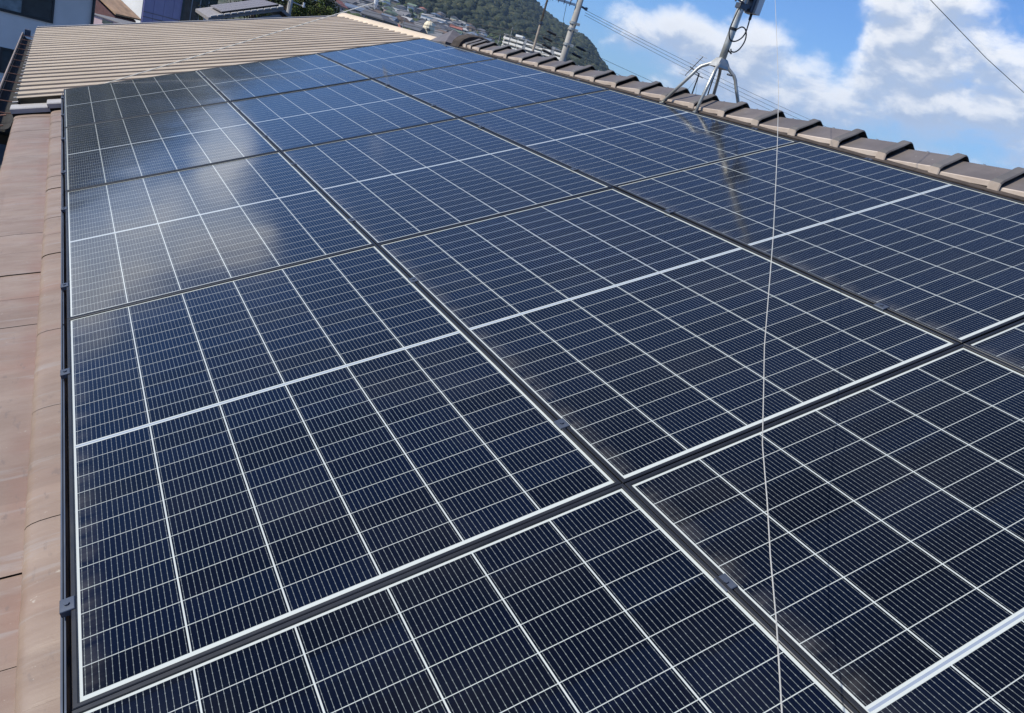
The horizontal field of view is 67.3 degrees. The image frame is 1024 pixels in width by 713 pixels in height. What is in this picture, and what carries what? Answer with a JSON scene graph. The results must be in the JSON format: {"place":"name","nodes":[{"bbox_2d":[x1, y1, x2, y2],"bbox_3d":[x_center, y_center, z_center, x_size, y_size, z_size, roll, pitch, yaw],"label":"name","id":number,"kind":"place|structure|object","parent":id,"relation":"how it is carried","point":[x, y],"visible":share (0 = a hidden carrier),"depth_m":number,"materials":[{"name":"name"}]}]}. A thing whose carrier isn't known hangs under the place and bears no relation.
{"place":"outdoors","nodes":[
{"label":"outdoors","id":0,"kind":"place"},
{"bbox_2d":[0,0,95,81],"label":"neighbour house","id":1,"kind":"structure","parent":0,"point":[18,18],"depth_m":31.50,"materials":[{"name":"grey"}]},
{"bbox_2d":[0,47,13,72],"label":"window","id":2,"kind":"structure","parent":1,"relation":"in","point":[5,53],"depth_m":31.44,"materials":[{"name":"black glass"}]},
{"bbox_2d":[0,0,54,23],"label":"window","id":3,"kind":"structure","parent":1,"relation":"in","point":[42,10],"depth_m":31.31,"materials":[{"name":"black glass"}]},
{"bbox_2d":[94,13,134,23],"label":"pink walled house","id":4,"kind":"structure","parent":0,"point":[100,19],"depth_m":53.93,"materials":[{"name":"paint"}]},
{"bbox_2d":[102,19,112,23],"bbox_3d":[-28.238,-23.298,53.706,1.000,0.270,0.070,23,20,17],"label":"window","id":5,"kind":"structure","parent":4,"relation":"in","point":[103,21],"depth_m":53.70,"materials":[{"name":"grey glass"}]},
{"bbox_2d":[122,0,182,22],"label":"lavender clad building","id":6,"kind":"structure","parent":0,"point":[156,10],"depth_m":74.72,"materials":[{"name":"metal"}]},
{"bbox_2d":[180,0,217,20],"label":"dark glazed building","id":7,"kind":"structure","parent":0,"point":[188,13],"depth_m":63.09,"materials":[{"name":"black glass"}]},
{"bbox_2d":[182,0,191,20],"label":"window","id":8,"kind":"structure","parent":7,"relation":"in","point":[187,6],"depth_m":62.95,"materials":[{"name":"black glass"}]},
{"bbox_2d":[191,1,199,20],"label":"window","id":9,"kind":"structure","parent":7,"relation":"in","point":[194,17],"depth_m":63.15,"materials":[{"name":"black glass"}]},
{"bbox_2d":[0,0,499,167],"bbox_3d":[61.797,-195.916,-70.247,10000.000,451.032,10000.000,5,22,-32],"label":"terrain","id":10,"kind":"structure","parent":0,"point":[2,149],"depth_m":167.71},
{"bbox_2d":[95,0,140,22],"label":"brown roofed house","id":11,"kind":"structure","parent":10,"relation":"on","point":[120,9],"depth_m":63.06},
{"bbox_2d":[0,13,435,144],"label":"metal roofed building","id":12,"kind":"structure","parent":10,"relation":"on","point":[45,63],"depth_m":9.86,"materials":[{"name":"beige paint"}]},
{"bbox_2d":[107,0,383,82],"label":"stay rope","id":13,"kind":"object","parent":12,"relation":"attached to","point":[240,42],"visible":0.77,"depth_m":7.48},
{"bbox_2d":[374,0,378,8],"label":"insulator knob","id":14,"kind":"object","parent":13,"relation":"attached to","point":[376,3],"visible":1,"depth_m":8.07,"materials":[{"name":"ceramic"}]},
{"bbox_2d":[195,2,243,19],"bbox_3d":[-24.233,-24.941,62.767,3.911,7.432,3.834,5,22,-32],"label":"shrub","id":15,"kind":"object","parent":10,"relation":"on","point":[200,16],"visible":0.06,"depth_m":62.05,"materials":[{"name":"green plant"}]},
{"bbox_2d":[195,0,291,19],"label":"slate roofed house","id":16,"kind":"structure","parent":10,"relation":"on","point":[233,9],"depth_m":44.70,"materials":[{"name":"tile"}]},
{"bbox_2d":[224,0,286,18],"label":"tree","id":17,"kind":"object","parent":10,"relation":"on","point":[252,16],"visible":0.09,"depth_m":72.55,"materials":[{"name":"green plant"}]},
{"bbox_2d":[259,0,315,15],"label":"tree","id":18,"kind":"object","parent":10,"relation":"on","point":[285,2],"visible":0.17,"depth_m":70.46,"materials":[{"name":"green plant"}]},
{"bbox_2d":[282,0,305,14],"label":"street pole","id":19,"kind":"object","parent":10,"relation":"on","point":[289,6],"visible":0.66,"depth_m":50.11,"materials":[{"name":"concrete"}]},
{"bbox_2d":[287,0,314,16],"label":"round tree","id":20,"kind":"object","parent":10,"relation":"on","point":[297,11],"visible":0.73,"depth_m":54.56,"materials":[{"name":"green plant"}]},
{"bbox_2d":[281,0,341,14],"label":"tree","id":21,"kind":"object","parent":10,"relation":"on","point":[328,4],"visible":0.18,"depth_m":79.75,"materials":[{"name":"green plant"}]},
{"bbox_2d":[306,0,333,15],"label":"round tree","id":22,"kind":"object","parent":10,"relation":"on","point":[321,10],"visible":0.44,"depth_m":55.73,"materials":[{"name":"green plant"}]},
{"bbox_2d":[336,0,347,9],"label":"house","id":23,"kind":"structure","parent":10,"relation":"on","point":[342,3],"depth_m":345.24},
{"bbox_2d":[346,0,357,4],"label":"house","id":24,"kind":"structure","parent":10,"relation":"on","point":[352,2],"depth_m":581.97,"materials":[{"name":"stone"}]},
{"bbox_2d":[345,3,370,12],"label":"house","id":25,"kind":"structure","parent":10,"relation":"on","point":[353,7],"depth_m":382.77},
{"bbox_2d":[360,9,388,17],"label":"house","id":26,"kind":"structure","parent":10,"relation":"on","point":[365,12],"depth_m":332.90,"materials":[{"name":"stone"}]},
{"bbox_2d":[256,0,503,45],"bbox_3d":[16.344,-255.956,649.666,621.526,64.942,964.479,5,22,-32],"label":"town greenery","id":27,"kind":"object","parent":10,"relation":"on","point":[380,3],"visible":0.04,"depth_m":847.04,"materials":[{"name":"green plant"}]},
{"bbox_2d":[364,13,397,25],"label":"house","id":28,"kind":"structure","parent":10,"relation":"on","point":[378,19],"depth_m":289.97,"materials":[{"name":"stone"}]},
{"bbox_2d":[383,6,395,10],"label":"house","id":29,"kind":"structure","parent":10,"relation":"on","point":[387,8],"depth_m":712.10,"materials":[{"name":"grey"}]},
{"bbox_2d":[384,10,397,16],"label":"house","id":30,"kind":"structure","parent":10,"relation":"on","point":[390,13],"depth_m":626.49,"materials":[{"name":"grey"}]},
{"bbox_2d":[382,13,399,23],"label":"house","id":31,"kind":"structure","parent":10,"relation":"on","point":[396,20],"depth_m":476.73,"materials":[{"name":"grey"}]},
{"bbox_2d":[393,5,404,10],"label":"house","id":32,"kind":"structure","parent":10,"relation":"on","point":[397,7],"depth_m":805.87,"materials":[{"name":"stone"}]},
{"bbox_2d":[395,15,408,23],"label":"house","id":33,"kind":"structure","parent":10,"relation":"on","point":[400,17],"depth_m":539.11,"materials":[{"name":"grey"}]},
{"bbox_2d":[407,5,415,12],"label":"house","id":34,"kind":"structure","parent":10,"relation":"on","point":[412,7],"depth_m":916.96,"materials":[{"name":"stone"}]},
{"bbox_2d":[399,22,426,33],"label":"house","id":35,"kind":"structure","parent":10,"relation":"on","point":[416,29],"depth_m":328.28,"materials":[{"name":"stone"}]},
{"bbox_2d":[416,8,424,13],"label":"house","id":36,"kind":"structure","parent":10,"relation":"on","point":[419,10],"depth_m":922.50,"materials":[{"name":"grey"}]},
{"bbox_2d":[423,21,434,33],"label":"tower house","id":37,"kind":"structure","parent":10,"relation":"on","point":[428,27],"depth_m":391.17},
{"bbox_2d":[420,13,446,22],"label":"house","id":38,"kind":"structure","parent":10,"relation":"on","point":[428,17],"depth_m":799.18,"materials":[{"name":"white"}]},
{"bbox_2d":[428,33,442,36],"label":"house","id":39,"kind":"structure","parent":10,"relation":"on","point":[437,34],"depth_m":327.49,"materials":[{"name":"grey"}]},
{"bbox_2d":[450,16,458,20],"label":"house","id":40,"kind":"structure","parent":10,"relation":"on","point":[452,18],"depth_m":990.68,"materials":[{"name":"stone"}]},
{"bbox_2d":[449,24,462,30],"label":"house","id":41,"kind":"structure","parent":10,"relation":"on","point":[458,28],"depth_m":783.47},
{"bbox_2d":[453,21,462,25],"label":"house","id":42,"kind":"structure","parent":10,"relation":"on","point":[457,23],"depth_m":898.08,"materials":[{"name":"stone"}]},
{"bbox_2d":[398,0,609,70],"bbox_3d":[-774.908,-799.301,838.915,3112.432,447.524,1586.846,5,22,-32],"label":"mountain forest","id":43,"kind":"object","parent":10,"relation":"on","point":[505,14],"visible":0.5,"depth_m":1195.11,"materials":[{"name":"green plant"}]},
{"bbox_2d":[0,30,1023,712],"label":"tiled house","id":44,"kind":"structure","parent":10,"relation":"on","point":[30,348],"depth_m":3.06,"materials":[{"name":"ceramic"}]},
{"bbox_2d":[61,92,63,132],"bbox_3d":[-3.600,-1.946,6.175,0.040,0.078,1.759,5,22,-32],"label":"edge rail","id":45,"kind":"object","parent":44,"relation":"on","point":[62,112],"visible":0.33,"depth_m":6.07,"materials":[{"name":"grey metal"}]},
{"bbox_2d":[61,131,64,198],"bbox_3d":[-2.793,-1.198,4.798,0.040,0.078,1.759,5,22,-32],"label":"edge rail","id":46,"kind":"object","parent":44,"relation":"on","point":[62,167],"visible":0.45,"depth_m":4.67,"materials":[{"name":"metal"}]},
{"bbox_2d":[60,325,71,712],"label":"edge rail","id":47,"kind":"object","parent":44,"relation":"on","point":[65,663],"visible":0.56,"depth_m":1.73,"materials":[{"name":"metal"}]},
{"bbox_2d":[659,0,764,112],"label":"antenna mast","id":48,"kind":"object","parent":44,"relation":"on","point":[750,8],"visible":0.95,"depth_m":4.75,"materials":[{"name":"white metal"}]},
{"bbox_2d":[762,3,782,712],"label":"guy wire","id":49,"kind":"object","parent":48,"relation":"attached to","point":[763,419],"visible":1,"depth_m":1.27,"materials":[{"name":"grey metal"}]},
{"bbox_2d":[930,0,1023,92],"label":"guy wire","id":50,"kind":"object","parent":48,"relation":"attached to","point":[974,45],"visible":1,"depth_m":3.86,"materials":[{"name":"grey metal"}]},
{"bbox_2d":[501,33,561,59],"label":"apartment block","id":51,"kind":"structure","parent":10,"relation":"on","point":[522,40],"depth_m":585.70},
{"bbox_2d":[530,0,547,52],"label":"steel mast","id":52,"kind":"object","parent":10,"relation":"on","point":[537,33],"visible":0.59,"depth_m":14.73,"materials":[{"name":"grey metal"}]},
{"bbox_2d":[542,0,587,61],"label":"utility pole","id":53,"kind":"object","parent":10,"relation":"on","point":[567,44],"visible":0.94,"depth_m":39.55,"materials":[{"name":"concrete"}]},
{"bbox_2d":[324,2,559,56],"bbox_3d":[-10.723,-28.758,65.059,0.040,0.492,62.419,6,22,-30],"label":"power line","id":54,"kind":"object","parent":53,"relation":"attached to","point":[444,33],"visible":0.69,"depth_m":56.60,"materials":[{"name":"metal"}]},
{"bbox_2d":[330,1,561,51],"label":"power line","id":55,"kind":"object","parent":53,"relation":"attached to","point":[456,31],"visible":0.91,"depth_m":51.58,"materials":[{"name":"metal"}]},
{"bbox_2d":[339,0,562,44],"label":"power line","id":56,"kind":"object","parent":53,"relation":"attached to","point":[463,27],"visible":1,"depth_m":50.47,"materials":[{"name":"metal"}]},
{"bbox_2d":[354,0,564,37],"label":"power line","id":57,"kind":"object","parent":53,"relation":"attached to","point":[470,23],"visible":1,"depth_m":49.52,"materials":[{"name":"metal"}]},
{"bbox_2d":[585,15,768,109],"bbox_3d":[17.463,-16.398,50.580,35.451,1.417,0.020,2,24,-38],"label":"power line","id":58,"kind":"object","parent":53,"relation":"attached to","point":[668,59],"visible":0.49,"depth_m":43.57,"materials":[{"name":"grey metal"}]},
{"bbox_2d":[586,13,797,118],"bbox_3d":[18.029,-16.444,50.630,36.405,1.271,0.020,2,24,-37],"label":"power line","id":59,"kind":"object","parent":53,"relation":"attached to","point":[679,61],"visible":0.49,"depth_m":43.35,"materials":[{"name":"grey metal"}]},
{"bbox_2d":[591,13,825,126],"bbox_3d":[18.594,-16.487,50.682,37.365,1.133,0.020,3,24,-37],"label":"power line","id":60,"kind":"object","parent":53,"relation":"attached to","point":[696,66],"visible":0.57,"depth_m":44.15,"materials":[{"name":"grey metal"}]},
{"bbox_2d":[679,55,705,93],"bbox_3d":[2.866,-2.175,18.915,0.783,10.129,0.294,7,21,-27],"label":"tv antenna","id":61,"kind":"object","parent":10,"relation":"on","point":[698,76],"visible":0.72,"depth_m":17.36,"materials":[{"name":"metal"}]},
{"bbox_2d":[537,0,1023,168],"label":"sky","id":62,"kind":"structure","parent":0,"point":[897,71],"materials":[{"name":"blue"}]},
{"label":"mounting rails","id":63,"kind":"object","parent":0,"visible":0},
{"bbox_2d":[61,70,227,127],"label":"solar panel","id":64,"kind":"object","parent":63,"relation":"on","point":[89,104],"visible":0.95,"depth_m":6.26,"materials":[{"name":"black glass"}]},
{"bbox_2d":[61,101,278,190],"bbox_3d":[-2.280,-1.402,4.990,1.166,0.044,1.758,-18,33,-21],"label":"solar panel","id":65,"kind":"object","parent":63,"relation":"on","point":[106,152],"visible":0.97,"depth_m":4.85,"materials":[{"name":"blue glass"}]},
{"bbox_2d":[60,151,374,318],"bbox_3d":[-1.474,-0.653,3.614,1.166,0.044,1.758,-18,33,-21],"label":"solar panel","id":66,"kind":"object","parent":63,"relation":"on","point":[130,241],"visible":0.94,"depth_m":3.42,"materials":[{"name":"blue glass"}]},
{"bbox_2d":[61,195,66,330],"bbox_3d":[-1.987,-0.450,3.422,0.040,0.078,1.759,5,22,-32],"label":"edge rail","id":67,"kind":"object","parent":66,"relation":"attached to","point":[63,277],"visible":0.45,"depth_m":3.23,"materials":[{"name":"metal"}]},
{"bbox_2d":[198,53,371,101],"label":"solar panel","id":68,"kind":"object","parent":63,"relation":"on","point":[229,83],"visible":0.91,"depth_m":6.69,"materials":[{"name":"blue glass"}]},
{"bbox_2d":[59,244,621,710],"bbox_3d":[-0.667,0.093,2.236,1.166,0.045,1.758,-18,33,-21],"label":"solar panel","id":69,"kind":"object","parent":63,"relation":"on","point":[255,454],"visible":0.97,"depth_m":1.92,"materials":[{"name":"blue glass"}]},
{"bbox_2d":[230,79,458,151],"bbox_3d":[-1.259,-1.728,5.411,1.162,0.044,1.758,-18,33,-21],"label":"solar panel","id":70,"kind":"object","parent":63,"relation":"attached to","point":[280,122],"visible":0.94,"depth_m":5.29,"materials":[{"name":"blue glass"}]},
{"bbox_2d":[317,38,493,78],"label":"solar panel","id":71,"kind":"object","parent":63,"relation":"on","point":[385,59],"visible":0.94,"depth_m":7.13,"materials":[{"name":"blue glass"}]},
{"bbox_2d":[281,118,611,244],"bbox_3d":[-0.453,-0.980,4.034,1.162,0.045,1.758,-18,33,-21],"label":"solar panel","id":72,"kind":"object","parent":63,"relation":"attached to","point":[383,187],"visible":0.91,"depth_m":3.86,"materials":[{"name":"blue glass"}]},
{"bbox_2d":[72,483,858,712],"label":"solar panel","id":73,"kind":"object","parent":63,"relation":"attached to","point":[617,599],"visible":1,"depth_m":1.40,"materials":[{"name":"blue glass"}]},
{"bbox_2d":[373,58,607,116],"bbox_3d":[-0.231,-2.061,5.833,1.182,0.044,1.758,-18,33,-21],"label":"solar panel","id":74,"kind":"object","parent":63,"relation":"on","point":[466,89],"visible":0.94,"depth_m":5.72,"materials":[{"name":"blue glass"}]},
{"bbox_2d":[459,89,795,186],"bbox_3d":[0.576,-1.312,4.457,1.182,0.042,1.758,-18,33,-21],"label":"solar panel","id":75,"kind":"object","parent":63,"relation":"on","point":[611,137],"visible":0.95,"depth_m":4.30,"materials":[{"name":"blue glass"}]},
{"bbox_2d":[377,187,960,483],"bbox_3d":[0.354,-0.233,2.658,1.162,0.044,1.758,-18,33,-21],"label":"solar panel","id":76,"kind":"object","parent":63,"relation":"attached to","point":[619,335],"visible":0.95,"depth_m":2.39,"materials":[{"name":"blue glass"}]},
{"bbox_2d":[614,141,1023,344],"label":"solar panel","id":77,"kind":"object","parent":63,"relation":"on","point":[942,257],"visible":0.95,"depth_m":2.96,"materials":[{"name":"blue glass"}]},
{"bbox_2d":[624,344,1023,712],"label":"solar panel","id":78,"kind":"object","parent":63,"relation":"attached to","point":[896,511],"visible":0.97,"depth_m":1.59,"materials":[{"name":"blue glass"}]},
{"bbox_2d":[963,319,1023,371],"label":"solar panel","id":79,"kind":"object","parent":63,"relation":"on","point":[1005,344],"visible":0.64,"depth_m":2.16,"materials":[{"name":"blue glass"}]}
]}

